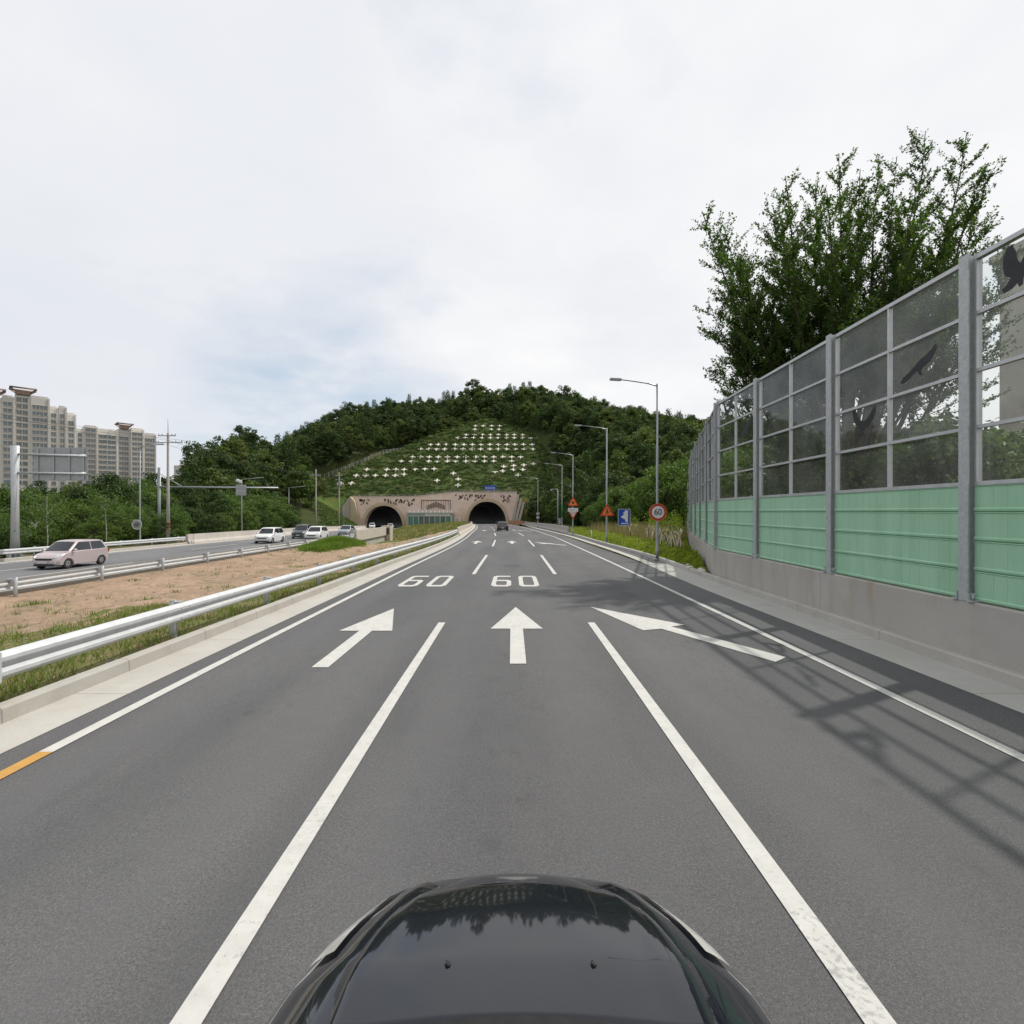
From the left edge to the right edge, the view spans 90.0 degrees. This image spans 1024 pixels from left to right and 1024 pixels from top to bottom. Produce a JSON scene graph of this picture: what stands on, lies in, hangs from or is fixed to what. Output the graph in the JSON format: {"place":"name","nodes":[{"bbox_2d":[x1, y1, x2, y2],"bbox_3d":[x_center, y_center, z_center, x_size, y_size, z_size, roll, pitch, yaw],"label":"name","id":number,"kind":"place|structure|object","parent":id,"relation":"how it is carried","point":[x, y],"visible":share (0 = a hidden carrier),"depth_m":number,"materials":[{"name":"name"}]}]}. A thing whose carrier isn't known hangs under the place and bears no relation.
{"place":"outdoors","nodes":[
{"label":"outdoors","id":0,"kind":"place"},
{"bbox_2d":[0,526,397,590],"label":"road","id":1,"kind":"structure","parent":0,"point":[122,557],"depth_m":36.61,"materials":[{"name":"grey asphalt"}]},
{"bbox_2d":[32,539,108,568],"bbox_3d":[-25.464,2.366,29.608,1.933,1.557,3.704,0,0,0],"label":"car","id":2,"kind":"object","parent":1,"relation":"on","point":[67,554],"visible":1,"depth_m":28.96,"materials":[{"name":"pink paint"}]},
{"bbox_2d":[0,528,366,562],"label":"road gutter","id":3,"kind":"object","parent":1,"relation":"on","point":[146,548],"visible":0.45,"depth_m":46.63,"materials":[{"name":"concrete"}]},
{"bbox_2d":[0,542,187,561],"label":"kerb","id":4,"kind":"structure","parent":3,"relation":"on","point":[31,557],"depth_m":42.84,"materials":[{"name":"concrete"}]},
{"bbox_2d":[254,527,284,542],"bbox_3d":[-26.050,2.466,55.008,2.113,1.646,4.154,0,0,-4],"label":"car","id":5,"kind":"object","parent":1,"relation":"on","point":[269,534],"visible":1,"depth_m":54.14,"materials":[{"name":"white paint"}]},
{"bbox_2d":[291,524,313,538],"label":"car","id":6,"kind":"object","parent":1,"relation":"on","point":[298,531],"visible":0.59,"depth_m":65.51,"materials":[{"name":"paint"}]},
{"bbox_2d":[304,526,328,539],"bbox_3d":[-23.857,2.536,62.509,2.133,1.647,4.154,0,0,-4],"label":"car","id":7,"kind":"object","parent":1,"relation":"on","point":[314,532],"visible":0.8,"depth_m":61.55,"materials":[{"name":"white paint"}]},
{"bbox_2d":[0,535,453,700],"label":"grass","id":8,"kind":"structure","parent":0,"point":[70,660],"depth_m":11.46,"materials":[{"name":"green plant"}]},
{"bbox_2d":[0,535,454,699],"bbox_3d":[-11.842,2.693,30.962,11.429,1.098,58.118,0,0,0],"label":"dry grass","id":9,"kind":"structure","parent":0,"point":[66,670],"depth_m":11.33,"materials":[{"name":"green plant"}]},
{"bbox_2d":[0,525,459,702],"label":"median soil","id":10,"kind":"structure","parent":0,"point":[187,581],"depth_m":19.26,"materials":[{"name":"brown soil"}]},
{"bbox_2d":[0,533,354,596],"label":"guardrail","id":11,"kind":"object","parent":10,"relation":"on","point":[14,583],"visible":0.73,"depth_m":24.60,"materials":[{"name":"metal"}]},
{"bbox_2d":[3,541,414,635],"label":"weeds","id":12,"kind":"object","parent":10,"relation":"on","point":[42,603],"visible":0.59,"depth_m":17.46,"materials":[{"name":"green plant"}]},
{"bbox_2d":[0,538,444,689],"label":"stones","id":13,"kind":"object","parent":10,"relation":"on","point":[160,605],"visible":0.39,"depth_m":18.11,"materials":[{"name":"stone"}]},
{"bbox_2d":[0,529,457,683],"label":"guardrail","id":14,"kind":"object","parent":10,"relation":"on","point":[25,658],"visible":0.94,"depth_m":8.93,"materials":[{"name":"metal"}]},
{"bbox_2d":[406,510,453,524],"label":"control building","id":15,"kind":"structure","parent":10,"relation":"on","point":[421,517],"depth_m":195.35,"materials":[{"name":"glass"}]},
{"bbox_2d":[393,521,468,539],"bbox_3d":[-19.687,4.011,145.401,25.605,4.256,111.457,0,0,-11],"label":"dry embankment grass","id":16,"kind":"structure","parent":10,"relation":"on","point":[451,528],"depth_m":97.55,"materials":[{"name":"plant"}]},
{"bbox_2d":[393,521,469,539],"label":"embankment grass","id":17,"kind":"structure","parent":10,"relation":"on","point":[442,528],"depth_m":97.92,"materials":[{"name":"plant"}]},
{"bbox_2d":[295,535,365,552],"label":"mound grass","id":18,"kind":"structure","parent":0,"point":[330,543],"depth_m":42.90,"materials":[{"name":"green plant"}]},
{"bbox_2d":[0,405,688,565],"bbox_3d":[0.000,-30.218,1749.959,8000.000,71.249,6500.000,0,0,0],"label":"ground","id":19,"kind":"structure","parent":0,"point":[355,456],"depth_m":219.48,"materials":[{"name":"green plant"}]},
{"bbox_2d":[0,526,22,557],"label":"broadleaf tree","id":20,"kind":"object","parent":19,"relation":"on","point":[5,537],"visible":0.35,"depth_m":36.79,"materials":[{"name":"green plant"}]},
{"bbox_2d":[0,484,37,526],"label":"broadleaf tree","id":21,"kind":"object","parent":19,"relation":"on","point":[4,495],"visible":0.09,"depth_m":53.74,"materials":[{"name":"green plant"}]},
{"bbox_2d":[0,499,52,542],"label":"slender tree","id":22,"kind":"object","parent":19,"relation":"on","point":[24,527],"visible":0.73,"depth_m":35.30,"materials":[{"name":"green plant"}]},
{"bbox_2d":[5,494,52,546],"bbox_3d":[-46.487,0.985,49.564,4.009,5.588,4.472,0,0,-19],"label":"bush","id":23,"kind":"object","parent":19,"relation":"on","point":[24,501],"visible":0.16,"depth_m":49.17,"materials":[{"name":"green plant"}]},
{"bbox_2d":[0,385,75,493],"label":"apartment block","id":24,"kind":"structure","parent":19,"relation":"on","point":[26,405],"depth_m":222.52,"materials":[{"name":"concrete"}]},
{"bbox_2d":[3,461,73,491],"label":"window","id":25,"kind":"structure","parent":24,"relation":"in","point":[25,476],"depth_m":221.43,"materials":[{"name":"glass"}]},
{"bbox_2d":[4,486,77,545],"bbox_3d":[-33.657,0.696,36.887,3.410,5.109,4.380,0,0,38],"label":"slender tree","id":26,"kind":"object","parent":19,"relation":"on","point":[44,510],"visible":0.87,"depth_m":36.71,"materials":[{"name":"green plant"}]},
{"bbox_2d":[22,519,61,552],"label":"broadleaf tree","id":27,"kind":"object","parent":19,"relation":"on","point":[42,540],"visible":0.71,"depth_m":40.65,"materials":[{"name":"green plant"}]},
{"bbox_2d":[6,445,87,557],"bbox_3d":[-30.850,-0.623,33.999,5.200,7.650,0.900,0,0,0],"label":"gantry sign","id":28,"kind":"object","parent":19,"relation":"on","point":[54,469],"visible":0.84,"depth_m":34.06,"materials":[{"name":"metal"}]},
{"bbox_2d":[20,503,81,544],"bbox_3d":[-41.897,1.419,45.999,4.781,4.553,4.990,0,0,-20],"label":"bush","id":29,"kind":"object","parent":19,"relation":"on","point":[59,528],"visible":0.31,"depth_m":46.21,"materials":[{"name":"green plant"}]},
{"bbox_2d":[51,485,98,535],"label":"broadleaf tree","id":30,"kind":"object","parent":19,"relation":"on","point":[73,494],"visible":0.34,"depth_m":54.82,"materials":[{"name":"green plant"}]},
{"bbox_2d":[44,497,107,539],"bbox_3d":[-41.797,1.169,48.582,5.734,5.116,5.228,0,0,27],"label":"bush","id":31,"kind":"object","parent":19,"relation":"on","point":[78,508],"visible":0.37,"depth_m":48.03,"materials":[{"name":"green plant"}]},
{"bbox_2d":[41,484,110,539],"bbox_3d":[-48.720,0.397,57.666,7.226,6.926,7.722,0,0,-31],"label":"broadleaf tree","id":32,"kind":"object","parent":19,"relation":"on","point":[59,495],"visible":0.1,"depth_m":55.98,"materials":[{"name":"green plant"}]},
{"bbox_2d":[0,536,185,555],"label":"guardrail","id":33,"kind":"object","parent":19,"relation":"on","point":[33,549],"visible":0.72,"depth_m":42.18,"materials":[{"name":"metal"}]},
{"bbox_2d":[69,517,123,541],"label":"broadleaf tree","id":34,"kind":"object","parent":19,"relation":"on","point":[92,524],"visible":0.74,"depth_m":45.31,"materials":[{"name":"green plant"}]},
{"bbox_2d":[79,477,131,541],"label":"slender tree","id":35,"kind":"object","parent":19,"relation":"on","point":[96,504],"visible":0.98,"depth_m":43.36,"materials":[{"name":"green plant"}]},
{"bbox_2d":[84,506,133,546],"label":"broadleaf tree","id":36,"kind":"object","parent":19,"relation":"on","point":[122,525],"visible":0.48,"depth_m":49.34,"materials":[{"name":"green plant"}]},
{"bbox_2d":[87,471,132,504],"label":"broadleaf tree","id":37,"kind":"object","parent":19,"relation":"on","point":[109,480],"visible":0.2,"depth_m":71.50,"materials":[{"name":"green plant"}]},
{"bbox_2d":[76,422,155,492],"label":"apartment block","id":38,"kind":"structure","parent":19,"relation":"on","point":[117,455],"depth_m":278.68,"materials":[{"name":"concrete"}]},
{"bbox_2d":[88,500,153,540],"bbox_3d":[-41.828,1.256,54.607,5.876,5.045,5.844,0,0,-31],"label":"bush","id":39,"kind":"object","parent":19,"relation":"on","point":[120,506],"visible":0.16,"depth_m":55.07,"materials":[{"name":"green plant"}]},
{"bbox_2d":[100,482,142,539],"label":"broadleaf tree","id":40,"kind":"object","parent":19,"relation":"on","point":[111,489],"visible":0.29,"depth_m":62.31,"materials":[{"name":"green plant"}]},
{"bbox_2d":[107,505,150,540],"bbox_3d":[-39.025,1.495,51.994,4.321,4.474,3.962,0,0,-34],"label":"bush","id":41,"kind":"object","parent":19,"relation":"on","point":[144,527],"visible":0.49,"depth_m":51.77,"materials":[{"name":"green plant"}]},
{"bbox_2d":[112,484,180,537],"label":"broadleaf tree","id":42,"kind":"object","parent":19,"relation":"on","point":[152,494],"visible":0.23,"depth_m":68.41,"materials":[{"name":"green plant"}]},
{"bbox_2d":[139,444,163,545],"bbox_3d":[-33.473,-1.567,47.405,2.142,9.601,0.437,0,0,-14],"label":"street lamp","id":43,"kind":"object","parent":19,"relation":"on","point":[140,447],"visible":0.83,"depth_m":47.18,"materials":[{"name":"metal"}]},
{"bbox_2d":[151,433,182,543],"bbox_3d":[-35.600,-2.974,52.996,3.200,13.200,0.420,0,0,0],"label":"utility pole","id":44,"kind":"object","parent":19,"relation":"on","point":[168,523],"visible":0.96,"depth_m":52.89,"materials":[{"name":"concrete"}]},
{"bbox_2d":[145,509,195,537],"bbox_3d":[-36.866,1.714,55.694,4.576,4.067,4.811,0,0,43],"label":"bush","id":45,"kind":"object","parent":19,"relation":"on","point":[174,530],"visible":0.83,"depth_m":55.39,"materials":[{"name":"green plant"}]},
{"bbox_2d":[151,503,196,541],"bbox_3d":[-39.499,1.400,59.503,4.169,4.824,4.630,0,0,-4],"label":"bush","id":46,"kind":"object","parent":19,"relation":"on","point":[176,510],"visible":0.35,"depth_m":59.48,"materials":[{"name":"green plant"}]},
{"bbox_2d":[154,481,205,512],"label":"broadleaf tree","id":47,"kind":"object","parent":19,"relation":"on","point":[182,492],"visible":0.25,"depth_m":77.89,"materials":[{"name":"green plant"}]},
{"bbox_2d":[178,494,205,533],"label":"broadleaf tree","id":48,"kind":"object","parent":19,"relation":"on","point":[192,502],"visible":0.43,"depth_m":70.79,"materials":[{"name":"green plant"}]},
{"bbox_2d":[184,507,204,536],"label":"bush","id":49,"kind":"object","parent":19,"relation":"on","point":[189,510],"visible":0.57,"depth_m":68.03,"materials":[{"name":"green plant"}]},
{"bbox_2d":[192,514,221,532],"bbox_3d":[-38.110,2.044,63.798,2.858,3.569,2.978,0,0,24],"label":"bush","id":50,"kind":"object","parent":19,"relation":"on","point":[205,518],"visible":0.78,"depth_m":63.67,"materials":[{"name":"green plant"}]},
{"bbox_2d":[156,467,278,543],"bbox_3d":[-31.650,-0.677,54.999,13.101,8.200,0.390,0,0,0],"label":"mast arm","id":51,"kind":"object","parent":19,"relation":"on","point":[159,486],"visible":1,"depth_m":54.91},
{"bbox_2d":[203,498,234,524],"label":"broadleaf tree","id":52,"kind":"object","parent":19,"relation":"on","point":[221,505],"visible":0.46,"depth_m":74.50,"materials":[{"name":"green plant"}]},
{"bbox_2d":[227,506,260,530],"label":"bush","id":53,"kind":"object","parent":19,"relation":"on","point":[236,512],"visible":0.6,"depth_m":75.13,"materials":[{"name":"green plant"}]},
{"bbox_2d":[236,502,262,529],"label":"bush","id":54,"kind":"object","parent":19,"relation":"on","point":[250,508],"visible":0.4,"depth_m":77.84,"materials":[{"name":"green plant"}]},
{"bbox_2d":[243,495,277,527],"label":"broadleaf tree","id":55,"kind":"object","parent":19,"relation":"on","point":[250,499],"visible":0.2,"depth_m":91.03,"materials":[{"name":"green plant"}]},
{"bbox_2d":[184,525,365,543],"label":"concrete barrier","id":56,"kind":"object","parent":19,"relation":"on","point":[208,537],"visible":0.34,"depth_m":60.52,"materials":[{"name":"white concrete"}]},
{"bbox_2d":[265,500,298,526],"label":"broadleaf tree","id":57,"kind":"object","parent":19,"relation":"on","point":[277,507],"visible":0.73,"depth_m":89.11,"materials":[{"name":"green plant"}]},
{"bbox_2d":[353,526,392,543],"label":"concrete barrier","id":58,"kind":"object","parent":19,"relation":"on","point":[378,535],"depth_m":79.08,"materials":[{"name":"concrete"}]},
{"bbox_2d":[342,490,524,527],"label":"tunnel portal","id":59,"kind":"object","parent":19,"relation":"on","point":[484,507],"visible":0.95,"depth_m":200.00,"materials":[{"name":"concrete"}]},
{"bbox_2d":[270,416,683,529],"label":"slope planting","id":60,"kind":"object","parent":19,"relation":"on","point":[323,510],"visible":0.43,"depth_m":219.85,"materials":[{"name":"green plant"}]},
{"bbox_2d":[0,378,995,525],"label":"hill forest","id":61,"kind":"object","parent":19,"relation":"on","point":[631,440],"visible":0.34,"depth_m":202.91,"materials":[{"name":"green plant"}]},
{"bbox_2d":[579,502,598,526],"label":"broadleaf tree","id":62,"kind":"object","parent":19,"relation":"on","point":[587,517],"visible":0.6,"depth_m":92.30,"materials":[{"name":"green plant"}]},
{"bbox_2d":[581,472,622,513],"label":"broadleaf tree","id":63,"kind":"object","parent":19,"relation":"on","point":[613,481],"visible":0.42,"depth_m":98.65,"materials":[{"name":"green plant"}]},
{"bbox_2d":[592,486,639,526],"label":"broadleaf tree","id":64,"kind":"object","parent":19,"relation":"on","point":[596,510],"visible":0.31,"depth_m":76.40,"materials":[{"name":"green plant"}]},
{"bbox_2d":[597,485,639,523],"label":"broadleaf tree","id":65,"kind":"object","parent":19,"relation":"on","point":[624,503],"visible":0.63,"depth_m":74.92,"materials":[{"name":"green plant"}]},
{"bbox_2d":[618,509,629,538],"bbox_3d":[9.750,1.288,44.573,1.060,3.100,0.137,0,0,0],"label":"lane direction sign","id":66,"kind":"object","parent":19,"relation":"on","point":[623,517],"visible":0.97,"depth_m":44.51,"materials":[{"name":"metal"}]},
{"bbox_2d":[569,526,707,571],"bbox_3d":[13.834,2.530,56.144,14.085,1.300,71.045,0,0,0],"label":"verge planting","id":67,"kind":"object","parent":19,"relation":"on","point":[687,554],"visible":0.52,"depth_m":35.06,"materials":[{"name":"green plant"}]},
{"bbox_2d":[574,424,607,541],"bbox_3d":[6.979,-2.538,44.897,3.002,10.251,0.360,0,0,0],"label":"street lamp","id":68,"kind":"object","parent":67,"relation":"on","point":[606,535],"visible":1,"depth_m":44.84,"materials":[{"name":"metal"}]},
{"bbox_2d":[628,459,686,522],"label":"broadleaf tree","id":69,"kind":"object","parent":19,"relation":"on","point":[647,497],"visible":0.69,"depth_m":67.86,"materials":[{"name":"green plant"}]},
{"bbox_2d":[645,456,688,523],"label":"broadleaf tree","id":70,"kind":"object","parent":19,"relation":"on","point":[685,464],"visible":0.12,"depth_m":71.34,"materials":[{"name":"green plant"}]},
{"bbox_2d":[669,449,737,513],"bbox_3d":[19.540,-1.599,47.575,9.154,8.235,7.884,0,0,26],"label":"broadleaf tree","id":71,"kind":"object","parent":19,"relation":"on","point":[722,462],"visible":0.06,"depth_m":47.58,"materials":[{"name":"green plant"}]},
{"bbox_2d":[720,436,807,497],"bbox_3d":[14.585,-0.993,29.918,6.251,6.981,6.387,0,0,-39],"label":"broadleaf tree","id":72,"kind":"object","parent":19,"relation":"on","point":[744,461],"visible":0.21,"depth_m":29.93,"materials":[{"name":"green plant"}]},
{"bbox_2d":[745,407,841,496],"bbox_3d":[15.152,-1.722,27.585,5.431,8.506,6.335,0,0,28],"label":"broadleaf tree","id":73,"kind":"object","parent":19,"relation":"on","point":[766,456],"visible":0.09,"depth_m":27.04,"materials":[{"name":"green plant"}]},
{"bbox_2d":[743,425,881,495],"bbox_3d":[14.209,-0.955,24.337,5.594,6.879,5.290,0,0,30],"label":"broadleaf tree","id":74,"kind":"object","parent":19,"relation":"on","point":[768,472],"visible":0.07,"depth_m":24.47,"materials":[{"name":"green plant"}]},
{"bbox_2d":[763,425,893,494],"bbox_3d":[11.407,-0.362,19.096,3.682,5.627,4.298,0,0,-33],"label":"broadleaf tree","id":75,"kind":"object","parent":19,"relation":"on","point":[811,443],"visible":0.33,"depth_m":18.49,"materials":[{"name":"green plant"}]},
{"bbox_2d":[684,228,1023,673],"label":"noise barrier","id":76,"kind":"object","parent":19,"relation":"on","point":[940,565],"visible":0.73,"depth_m":9.95,"materials":[{"name":"metal"}]},
{"bbox_2d":[690,126,1023,488],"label":"upswept tree","id":77,"kind":"object","parent":19,"relation":"on","point":[799,329],"visible":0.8,"depth_m":19.02,"materials":[{"name":"green plant"}]},
{"bbox_2d":[840,413,1023,488],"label":"broadleaf tree","id":78,"kind":"object","parent":19,"relation":"on","point":[910,452],"visible":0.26,"depth_m":16.28,"materials":[{"name":"green plant"}]},
{"bbox_2d":[875,412,1012,485],"bbox_3d":[15.464,-0.531,18.021,4.508,5.991,4.240,0,0,-35],"label":"broadleaf tree","id":79,"kind":"object","parent":19,"relation":"on","point":[926,470],"visible":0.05,"depth_m":17.91,"materials":[{"name":"green plant"}]},
{"bbox_2d":[988,421,1023,479],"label":"broadleaf tree","id":80,"kind":"object","parent":19,"relation":"on","point":[1013,470],"visible":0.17,"depth_m":13.73,"materials":[{"name":"green plant"}]},
{"bbox_2d":[0,523,1023,1023],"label":"road","id":81,"kind":"structure","parent":0,"point":[142,847],"depth_m":4.39,"materials":[{"name":"grey asphalt"}]},
{"bbox_2d":[0,752,51,778],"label":"yellow edge line","id":82,"kind":"object","parent":81,"relation":"on","point":[9,770],"visible":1,"depth_m":5.05,"materials":[{"name":"paint"}]},
{"bbox_2d":[0,524,474,753],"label":"gutter","id":83,"kind":"object","parent":81,"relation":"on","point":[17,731],"visible":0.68,"depth_m":7.89,"materials":[{"name":"concrete"}]},
{"bbox_2d":[0,534,458,723],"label":"kerb","id":84,"kind":"structure","parent":83,"relation":"on","point":[20,705],"depth_m":8.45,"materials":[{"name":"concrete"}]},
{"bbox_2d":[39,528,476,751],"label":"edge line","id":85,"kind":"object","parent":81,"relation":"on","point":[81,733],"visible":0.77,"depth_m":7.46,"materials":[{"name":"white paint"}]},
{"bbox_2d":[170,622,444,1023],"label":"lane line","id":86,"kind":"object","parent":81,"relation":"on","point":[198,1003],"visible":1,"depth_m":3.43,"materials":[{"name":"white paint"}]},
{"bbox_2d":[312,609,393,666],"bbox_3d":[-3.080,2.501,10.778,1.120,0.034,5.150,0,0,0],"label":"road arrow","id":87,"kind":"object","parent":81,"relation":"on","point":[381,622],"visible":1,"depth_m":10.79,"materials":[{"name":"white paint"}]},
{"bbox_2d":[491,607,542,663],"bbox_3d":[0.100,2.502,10.979,1.120,0.035,5.150,0,0,0],"label":"road arrow","id":88,"kind":"object","parent":81,"relation":"on","point":[516,621],"visible":1,"depth_m":10.98,"materials":[{"name":"white paint"}]},
{"bbox_2d":[267,873,774,1023],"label":"car","id":89,"kind":"object","parent":81,"relation":"on","point":[518,948],"visible":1,"depth_m":1.78,"materials":[{"name":"black paint"}]},
{"bbox_2d":[592,607,784,661],"bbox_3d":[3.298,2.502,11.104,1.187,0.035,5.507,0,0,-35],"label":"road merge arrow","id":90,"kind":"object","parent":81,"relation":"on","point":[642,623],"visible":1,"depth_m":10.89,"materials":[{"name":"white paint"}]},
{"bbox_2d":[588,622,896,1023],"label":"lane line","id":91,"kind":"object","parent":81,"relation":"on","point":[867,1005],"visible":1,"depth_m":3.43,"materials":[{"name":"white paint"}]},
{"bbox_2d":[511,525,1023,761],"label":"edge line","id":92,"kind":"object","parent":81,"relation":"on","point":[993,743],"visible":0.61,"depth_m":7.25,"materials":[{"name":"white paint"}]},
{"bbox_2d":[618,564,1023,751],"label":"road shoulder","id":93,"kind":"object","parent":81,"relation":"on","point":[1003,724],"visible":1,"depth_m":8.00},
{"bbox_2d":[0,0,1023,484],"label":"sky","id":94,"kind":"structure","parent":0,"point":[217,216],"materials":[{"name":"white"}]},
{"bbox_2d":[524,524,665,563],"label":"road shoulder","id":95,"kind":"object","parent":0,"point":[651,560],"visible":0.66,"depth_m":34.28},
{"bbox_2d":[524,521,569,535],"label":"concrete barrier","id":96,"kind":"object","parent":95,"relation":"on","point":[560,529],"visible":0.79,"depth_m":86.73,"materials":[{"name":"concrete"}]},
{"bbox_2d":[523,524,653,563],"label":"gutter","id":97,"kind":"object","parent":95,"relation":"on","point":[635,558],"visible":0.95,"depth_m":36.30,"materials":[{"name":"concrete"}]},
{"bbox_2d":[568,533,1023,690],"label":"kerb","id":98,"kind":"structure","parent":95,"relation":"on","point":[1005,676],"depth_m":10.00,"materials":[{"name":"concrete"}]},
{"bbox_2d":[609,378,658,558],"bbox_3d":[6.684,-2.349,27.797,2.752,9.821,0.360,0,0,0],"label":"street lamp","id":99,"kind":"object","parent":98,"relation":"on","point":[657,531],"visible":0.98,"depth_m":27.75,"materials":[{"name":"metal"}]},
{"bbox_2d":[649,503,666,520],"bbox_3d":[7.880,0.011,27.662,0.950,0.950,0.096,0,0,0],"label":"speed limit sign","id":100,"kind":"object","parent":99,"relation":"attached to","point":[657,511],"visible":1,"depth_m":27.63,"materials":[{"name":"metal"}]},
{"bbox_2d":[647,564,1023,713],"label":"gutter","id":101,"kind":"object","parent":95,"relation":"on","point":[994,691],"visible":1,"depth_m":9.49,"materials":[{"name":"concrete"}]},
{"bbox_2d":[588,520,688,539],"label":"tall grass","id":102,"kind":"structure","parent":0,"point":[638,531],"depth_m":53.52,"materials":[{"name":"green plant"}]},
{"bbox_2d":[989,239,1023,479],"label":"roadside building","id":103,"kind":"structure","parent":0,"point":[1011,403],"depth_m":26.24,"materials":[{"name":"concrete"}]},
{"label":"far road gutter","id":104,"kind":"structure","parent":0,"visible":0},
{"bbox_2d":[0,545,301,595],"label":"kerb","id":105,"kind":"structure","parent":104,"relation":"on","point":[25,589],"depth_m":24.71,"materials":[{"name":"concrete"}]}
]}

